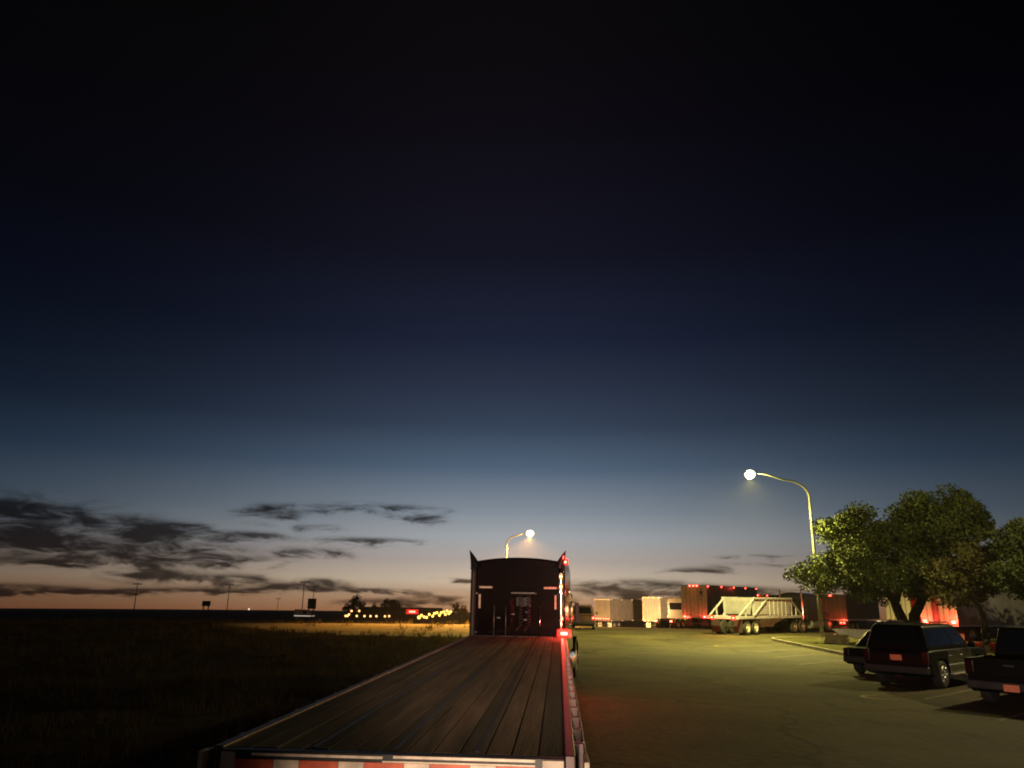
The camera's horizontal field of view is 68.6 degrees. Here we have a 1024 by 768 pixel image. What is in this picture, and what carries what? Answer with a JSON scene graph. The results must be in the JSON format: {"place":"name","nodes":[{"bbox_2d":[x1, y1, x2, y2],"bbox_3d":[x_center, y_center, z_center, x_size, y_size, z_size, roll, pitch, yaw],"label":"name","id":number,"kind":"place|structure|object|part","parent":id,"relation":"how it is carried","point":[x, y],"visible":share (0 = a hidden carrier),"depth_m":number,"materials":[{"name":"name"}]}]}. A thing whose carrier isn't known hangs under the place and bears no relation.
{"place":"outdoors","nodes":[
{"label":"outdoors","id":0,"kind":"place"},
{"bbox_2d":[0,608,999,767],"bbox_3d":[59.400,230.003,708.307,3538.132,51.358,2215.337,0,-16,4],"label":"ground","id":1,"kind":"structure","parent":0,"point":[167,726],"depth_m":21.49,"materials":[{"name":"green plant"}]},
{"bbox_2d":[132,582,141,616],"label":"utility pole","id":2,"kind":"object","parent":1,"relation":"on","point":[137,584],"visible":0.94,"depth_m":216.73,"materials":[{"name":"wood"}]},
{"bbox_2d":[202,601,210,615],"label":"billboard","id":3,"kind":"object","parent":1,"relation":"on","point":[206,603],"visible":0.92,"depth_m":267.97},
{"bbox_2d":[225,583,233,616],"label":"utility pole","id":4,"kind":"object","parent":1,"relation":"on","point":[228,596],"visible":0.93,"depth_m":226.04,"materials":[{"name":"wood"}]},
{"bbox_2d":[294,609,313,618],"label":"white van","id":5,"kind":"object","parent":1,"relation":"on","point":[300,613],"visible":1,"depth_m":198.00,"materials":[{"name":"clear paint"}]},
{"bbox_2d":[307,598,316,614],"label":"billboard","id":6,"kind":"object","parent":1,"relation":"on","point":[311,603],"visible":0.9,"depth_m":241.59},
{"bbox_2d":[222,623,468,636],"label":"gravel verge","id":7,"kind":"structure","parent":1,"relation":"on","point":[356,628],"depth_m":55.67,"materials":[{"name":"brown gravel"}]},
{"bbox_2d":[342,594,365,615],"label":"horizon tree","id":8,"kind":"object","parent":1,"relation":"on","point":[353,605],"visible":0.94,"depth_m":309.37,"materials":[{"name":"green plant"}]},
{"bbox_2d":[380,598,400,606],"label":"horizon tree","id":9,"kind":"object","parent":1,"relation":"on","point":[392,603],"visible":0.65,"depth_m":322.07,"materials":[{"name":"green plant"}]},
{"bbox_2d":[359,607,443,618],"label":"roadside building","id":10,"kind":"structure","parent":1,"relation":"on","point":[398,612],"depth_m":251.93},
{"bbox_2d":[451,602,468,617],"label":"horizon tree","id":11,"kind":"object","parent":1,"relation":"on","point":[458,611],"visible":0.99,"depth_m":285.81,"materials":[{"name":"green plant"}]},
{"bbox_2d":[506,530,533,557],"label":"street lamp","id":12,"kind":"object","parent":1,"relation":"on","point":[529,533],"visible":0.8,"depth_m":91.13,"materials":[{"name":"metal"}]},
{"bbox_2d":[775,637,995,675],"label":"island turf","id":13,"kind":"structure","parent":1,"relation":"on","point":[817,642],"depth_m":43.36,"materials":[{"name":"green plant"}]},
{"bbox_2d":[744,470,824,638],"bbox_3d":[17.739,11.067,48.798,4.746,10.908,0.701,3,-16,-6],"label":"street lamp","id":14,"kind":"object","parent":13,"relation":"on","point":[749,473],"visible":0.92,"depth_m":49.56,"materials":[{"name":"metal"}]},
{"bbox_2d":[823,634,850,643],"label":"block wall","id":15,"kind":"structure","parent":13,"relation":"on","point":[837,638],"depth_m":42.83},
{"bbox_2d":[832,629,870,637],"bbox_3d":[19.885,14.626,43.526,2.280,0.760,1.080,-9,-19,32],"label":"white tub","id":16,"kind":"object","parent":13,"relation":"on","point":[856,633],"visible":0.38,"depth_m":43.28,"materials":[{"name":"plastic"}]},
{"bbox_2d":[782,483,995,622],"bbox_3d":[22.656,10.722,44.875,12.508,9.562,8.017,0,-16,4],"label":"tree","id":17,"kind":"object","parent":13,"relation":"on","point":[916,536],"visible":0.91,"depth_m":44.07,"materials":[{"name":"green plant"}]},
{"bbox_2d":[917,539,1006,650],"bbox_3d":[23.983,10.925,38.817,4.634,5.772,3.741,0,-16,4],"label":"tree","id":18,"kind":"object","parent":13,"relation":"on","point":[965,571],"visible":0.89,"depth_m":38.92,"materials":[{"name":"green plant"}]},
{"bbox_2d":[982,517,1023,600],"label":"tree","id":19,"kind":"object","parent":13,"relation":"on","point":[1009,549],"visible":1,"depth_m":36.07,"materials":[{"name":"green plant"}]},
{"bbox_2d":[0,0,1023,620],"label":"sky","id":20,"kind":"structure","parent":0,"point":[346,299],"materials":[{"name":"blue"}]},
{"bbox_2d":[573,626,1023,767],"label":"asphalt","id":21,"kind":"structure","parent":0,"point":[669,698],"depth_m":17.51,"materials":[{"name":"grey asphalt"}]},
{"bbox_2d":[197,629,589,767],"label":"flatbed trailer","id":22,"kind":"object","parent":21,"relation":"on","point":[482,701],"visible":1,"depth_m":6.22,"materials":[{"name":"brown wood"}]},
{"bbox_2d":[469,551,579,677],"bbox_3d":[0.379,6.711,21.416,2.800,3.662,8.750,-2,-16,9],"label":"semi tractor","id":23,"kind":"object","parent":21,"relation":"on","point":[520,596],"visible":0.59,"depth_m":20.19,"materials":[{"name":"paint"}]},
{"bbox_3d":[1.736,7.383,22.155,0.070,0.850,1.000,-2,-16,9],"label":"door","id":24,"kind":"part","parent":23,"relation":"part of","materials":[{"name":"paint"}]},
{"bbox_2d":[571,603,597,628],"bbox_3d":[5.820,18.936,61.395,2.380,2.002,5.200,-1,-16,6],"label":"waiting suv","id":25,"kind":"object","parent":21,"relation":"on","point":[586,615],"visible":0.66,"depth_m":59.12,"materials":[{"name":"black metal"}]},
{"bbox_3d":[5.568,17.872,59.311,1.427,0.488,0.177,-1,-16,6],"label":"rear window","id":26,"kind":"part","parent":25,"relation":"part of","materials":[{"name":"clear glass"}]},
{"bbox_2d":[594,599,642,626],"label":"box trailer","id":27,"kind":"object","parent":21,"relation":"on","point":[614,612],"visible":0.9,"depth_m":110.28,"materials":[{"name":"metal"}]},
{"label":"rear door","id":28,"kind":"part","parent":27,"relation":"part of","materials":[{"name":"metal"}]},
{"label":"rear door","id":29,"kind":"part","parent":27,"relation":"part of","materials":[{"name":"metal"}]},
{"bbox_2d":[642,597,675,627],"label":"box trailer","id":30,"kind":"object","parent":21,"relation":"on","point":[654,608],"visible":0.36,"depth_m":100.09,"materials":[{"name":"metal"}]},
{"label":"rear door","id":31,"kind":"part","parent":30,"relation":"part of","materials":[{"name":"metal"}]},
{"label":"rear door","id":32,"kind":"part","parent":30,"relation":"part of","materials":[{"name":"metal"}]},
{"bbox_2d":[655,598,701,628],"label":"white tractor","id":33,"kind":"object","parent":21,"relation":"on","point":[674,619],"visible":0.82,"depth_m":79.47,"materials":[{"name":"clear paint"}]},
{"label":"rear window","id":34,"kind":"part","parent":33,"relation":"part of","materials":[{"name":"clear glass"}]},
{"bbox_2d":[681,585,756,628],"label":"box trailer","id":35,"kind":"object","parent":21,"relation":"on","point":[698,602],"visible":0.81,"depth_m":73.34,"materials":[{"name":"metal"}]},
{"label":"rear door","id":36,"kind":"part","parent":35,"relation":"part of","materials":[{"name":"metal"}]},
{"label":"rear door","id":37,"kind":"part","parent":35,"relation":"part of","materials":[{"name":"metal"}]},
{"bbox_2d":[708,597,802,634],"bbox_3d":[18.905,17.752,57.647,2.660,2.640,11.236,-14,-21,42],"label":"belly dump trailer","id":38,"kind":"object","parent":21,"relation":"on","point":[747,615],"visible":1,"depth_m":55.70,"materials":[{"name":"white paint"}]},
{"bbox_2d":[757,594,784,630],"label":"box trailer","id":39,"kind":"object","parent":21,"relation":"on","point":[769,596],"visible":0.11,"depth_m":87.16,"materials":[{"name":"metal"}]},
{"bbox_2d":[764,589,831,632],"bbox_3d":[23.949,18.902,62.672,7.420,3.400,2.600,15,-21,-40],"label":"dark tractor","id":40,"kind":"object","parent":21,"relation":"on","point":[806,604],"visible":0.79,"depth_m":61.57,"materials":[{"name":"black paint"}]},
{"bbox_2d":[714,645,902,699],"bbox_3d":[10.885,11.385,30.682,1.882,0.001,23.109,-1,-16,6],"label":"yellow marking","id":41,"kind":"object","parent":21,"relation":"on","point":[860,696],"visible":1,"depth_m":20.41,"materials":[{"name":"paint"}]},
{"bbox_2d":[815,594,879,631],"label":"box trailer","id":42,"kind":"object","parent":21,"relation":"on","point":[848,612],"visible":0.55,"depth_m":65.85,"materials":[{"name":"metal"}]},
{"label":"rear door","id":43,"kind":"part","parent":42,"relation":"part of","materials":[{"name":"metal"}]},
{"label":"rear door","id":44,"kind":"part","parent":42,"relation":"part of","materials":[{"name":"metal"}]},
{"bbox_2d":[843,631,910,676],"bbox_3d":[14.069,9.758,27.363,4.950,1.440,2.260,14,-21,-39],"label":"parked sedan","id":45,"kind":"object","parent":21,"relation":"on","point":[854,655],"visible":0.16,"depth_m":26.37,"materials":[{"name":"black paint"}]},
{"bbox_3d":[13.054,9.056,26.620,0.494,0.379,1.286,14,-21,-39],"label":"rear window","id":46,"kind":"part","parent":45,"relation":"part of","materials":[{"name":"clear glass"}]},
{"bbox_2d":[735,641,1023,720],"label":"stall lines","id":47,"kind":"object","parent":21,"relation":"on","point":[1012,716],"visible":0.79,"depth_m":22.84,"materials":[{"name":"white paint"}]},
{"bbox_2d":[771,637,991,680],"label":"kerb","id":48,"kind":"structure","parent":21,"relation":"on","point":[961,677],"depth_m":38.72,"materials":[{"name":"concrete"}]},
{"bbox_2d":[884,592,920,622],"bbox_3d":[33.312,18.001,60.208,6.062,4.105,2.592,6,-17,-18],"label":"box trailer","id":49,"kind":"object","parent":21,"relation":"on","point":[906,605],"depth_m":58.92,"materials":[{"name":"red paint"}]},
{"bbox_3d":[30.289,17.384,60.003,0.090,2.810,1.218,6,-17,-18],"label":"rear door","id":50,"kind":"part","parent":49,"relation":"part of","materials":[{"name":"white paint"}]},
{"bbox_3d":[30.685,17.070,58.868,0.090,2.810,1.218,6,-17,-18],"label":"rear door","id":51,"kind":"part","parent":49,"relation":"part of","materials":[{"name":"white paint"}]},
{"bbox_2d":[863,619,986,687],"bbox_3d":[13.466,8.601,24.332,5.200,2.002,2.380,14,-21,-39],"label":"parked suv","id":52,"kind":"object","parent":21,"relation":"on","point":[937,653],"visible":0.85,"depth_m":22.91,"materials":[{"name":"black paint"}]},
{"bbox_3d":[11.745,7.723,22.989,0.177,0.488,1.427,14,-21,-39],"label":"rear window","id":53,"kind":"part","parent":52,"relation":"part of","materials":[{"name":"black glass"}]},
{"bbox_3d":[12.657,7.661,22.696,0.722,0.471,0.138,14,-21,-39],"label":"side window","id":54,"kind":"part","parent":52,"relation":"part of","materials":[{"name":"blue glass"}]},
{"bbox_3d":[13.340,7.837,23.280,1.022,0.471,0.134,14,-21,-39],"label":"side window","id":55,"kind":"part","parent":52,"relation":"part of","materials":[{"name":"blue glass"}]},
{"bbox_3d":[14.065,8.023,23.901,1.277,0.471,0.128,14,-21,-39],"label":"side window","id":56,"kind":"part","parent":52,"relation":"part of","materials":[{"name":"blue glass"}]},
{"bbox_3d":[13.678,8.552,23.184,0.900,0.600,0.060,14,-21,-39],"label":"door","id":57,"kind":"part","parent":52,"relation":"part of","materials":[{"name":"grey paint"}]},
{"bbox_3d":[14.414,8.738,23.801,1.000,0.600,0.060,14,-21,-39],"label":"door","id":58,"kind":"part","parent":52,"relation":"part of","materials":[{"name":"grey paint"}]},
{"bbox_2d":[921,578,1023,640],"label":"box trailer","id":59,"kind":"object","parent":21,"relation":"on","point":[999,611],"visible":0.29,"depth_m":48.90,"materials":[{"name":"metal"}]},
{"bbox_3d":[27.422,14.311,49.486,0.090,2.810,1.218,8,-17,-23],"label":"rear door","id":60,"kind":"part","parent":59,"relation":"part of","materials":[{"name":"metal"}]},
{"bbox_3d":[27.940,14.015,48.407,0.090,2.810,1.218,8,-17,-23],"label":"rear door","id":61,"kind":"part","parent":59,"relation":"part of","materials":[{"name":"metal"}]},
{"bbox_2d":[964,626,1023,702],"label":"parked pickup","id":62,"kind":"object","parent":21,"relation":"on","point":[990,677],"visible":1,"depth_m":18.76,"materials":[{"name":"black paint"}]},
{"bbox_3d":[13.675,6.803,19.773,0.099,0.511,1.446,14,-21,-39],"label":"rear window","id":63,"kind":"part","parent":62,"relation":"part of","materials":[{"name":"black glass"}]}
]}

